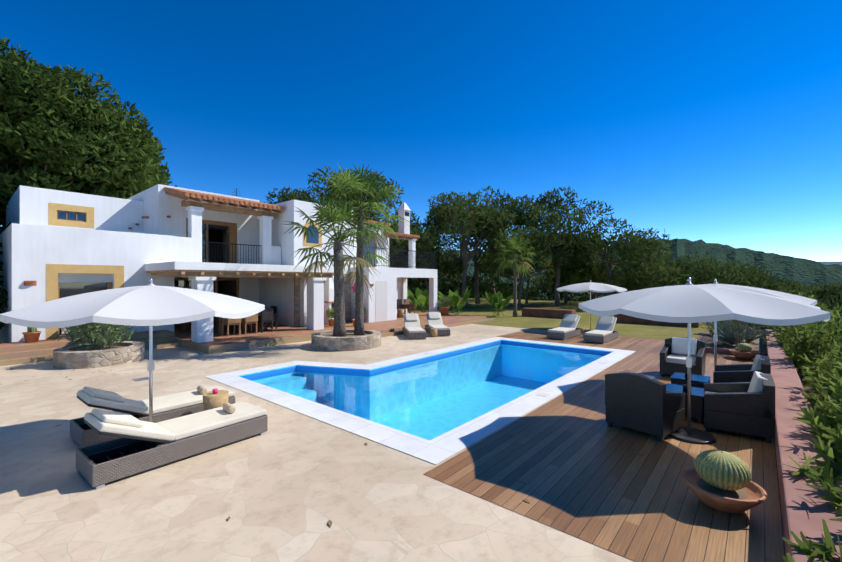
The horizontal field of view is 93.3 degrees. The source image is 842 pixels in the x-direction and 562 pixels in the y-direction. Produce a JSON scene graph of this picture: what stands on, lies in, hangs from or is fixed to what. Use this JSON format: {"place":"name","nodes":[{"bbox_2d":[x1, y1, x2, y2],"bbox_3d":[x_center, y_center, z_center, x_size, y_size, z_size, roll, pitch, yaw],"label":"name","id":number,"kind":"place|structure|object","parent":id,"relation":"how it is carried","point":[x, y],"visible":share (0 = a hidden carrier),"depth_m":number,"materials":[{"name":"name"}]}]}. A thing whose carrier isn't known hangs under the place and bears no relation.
{"place":"outdoors","nodes":[
{"label":"outdoors","id":0,"kind":"place"},
{"bbox_2d":[0,312,493,365],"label":"terraces","id":1,"kind":"object","parent":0,"point":[15,353],"visible":0.5,"depth_m":13.84,"materials":[{"name":"beige stone"}]},
{"bbox_2d":[0,0,841,261],"label":"sky","id":2,"kind":"structure","parent":0,"point":[710,121],"materials":[{"name":"blue"}]},
{"bbox_2d":[248,343,604,437],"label":"water","id":3,"kind":"structure","parent":0,"point":[533,350],"depth_m":9.62,"materials":[{"name":"blue liquid"}]},
{"bbox_2d":[390,238,841,299],"bbox_3d":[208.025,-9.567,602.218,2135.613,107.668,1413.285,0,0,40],"label":"hill","id":4,"kind":"structure","parent":0,"point":[807,272],"depth_m":339.70,"materials":[{"name":"green plant"}]},
{"bbox_2d":[796,368,822,408],"bbox_3d":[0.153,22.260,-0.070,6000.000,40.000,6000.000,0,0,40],"label":"ground","id":5,"kind":"structure","parent":0,"point":[806,389],"depth_m":8.36,"materials":[{"name":"brown soil"}]},
{"bbox_2d":[53,329,380,368],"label":"stone planters","id":6,"kind":"object","parent":5,"relation":"on","point":[77,357],"visible":0.83,"depth_m":11.17,"materials":[{"name":"beige stone"}]},
{"bbox_2d":[283,164,535,336],"bbox_3d":[1.576,-0.961,19.074,4.199,6.441,17.605,0,0,40],"label":"palm","id":7,"kind":"object","parent":6,"relation":"in","point":[341,213],"depth_m":13.77,"materials":[{"name":"green plant"}]},
{"bbox_2d":[0,184,436,342],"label":"house","id":8,"kind":"structure","parent":5,"relation":"on","point":[33,242],"depth_m":16.42,"materials":[{"name":"paint"}]},
{"bbox_2d":[24,187,434,338],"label":"house trim","id":9,"kind":"structure","parent":8,"relation":"attached to","point":[64,280],"depth_m":16.27,"materials":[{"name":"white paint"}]},
{"bbox_2d":[27,337,642,525],"bbox_3d":[-1.976,2.926,10.854,15.561,1.368,17.355,0,0,40],"label":"pool basin","id":10,"kind":"object","parent":5,"relation":"in","point":[445,402],"visible":0.38,"depth_m":11.28,"materials":[{"name":"blue"}]},
{"bbox_2d":[0,297,785,561],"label":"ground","id":11,"kind":"structure","parent":5,"relation":"on","point":[294,479],"depth_m":4.52,"materials":[{"name":"beige stone"}]},
{"bbox_2d":[22,306,766,512],"bbox_3d":[-0.235,1.590,13.561,18.054,1.340,17.775,0,0,40],"label":"plant pot","id":12,"kind":"object","parent":11,"relation":"on","point":[719,480],"visible":0.73,"depth_m":3.93,"materials":[{"name":"terracotta"},{"name":"earth"},{"name":"cactus plant"}]},
{"bbox_2d":[70,299,774,488],"bbox_3d":[-0.304,1.665,12.441,16.924,1.190,16.681,0,0,40],"label":"outdoor furniture","id":13,"kind":"object","parent":11,"relation":"on","point":[641,403],"visible":0.73,"depth_m":5.71,"materials":[{"name":"black"}]},
{"bbox_2d":[76,312,767,440],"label":"cushions","id":14,"kind":"object","parent":13,"relation":"on","point":[178,428],"visible":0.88,"depth_m":5.73,"materials":[{"name":"white fabric"}]},
{"bbox_2d":[147,278,830,444],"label":"umbrella poles","id":15,"kind":"object","parent":11,"relation":"on","point":[689,434],"visible":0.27,"depth_m":5.77,"materials":[{"name":"grey metal"}]},
{"bbox_2d":[0,282,829,328],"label":"canvas","id":16,"kind":"object","parent":15,"relation":"on","point":[150,305],"visible":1,"depth_m":4.81,"materials":[{"name":"white fabric"}]},
{"bbox_2d":[0,37,841,329],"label":"trees","id":17,"kind":"object","parent":5,"relation":"on","point":[125,151],"visible":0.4,"depth_m":30.73,"materials":[{"name":"green plant"}]},
{"bbox_2d":[64,283,841,561],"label":"bushes","id":18,"kind":"object","parent":5,"relation":"on","point":[809,348],"visible":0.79,"depth_m":7.94,"materials":[{"name":"green plant"}]},
{"bbox_2d":[522,308,841,561],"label":"garden wall","id":19,"kind":"structure","parent":5,"relation":"on","point":[805,510],"depth_m":4.45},
{"bbox_2d":[819,261,841,264],"bbox_3d":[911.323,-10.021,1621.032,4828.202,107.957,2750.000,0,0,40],"label":"sea","id":20,"kind":"structure","parent":0,"point":[830,263],"depth_m":1018.12,"materials":[{"name":"blue liquid"}]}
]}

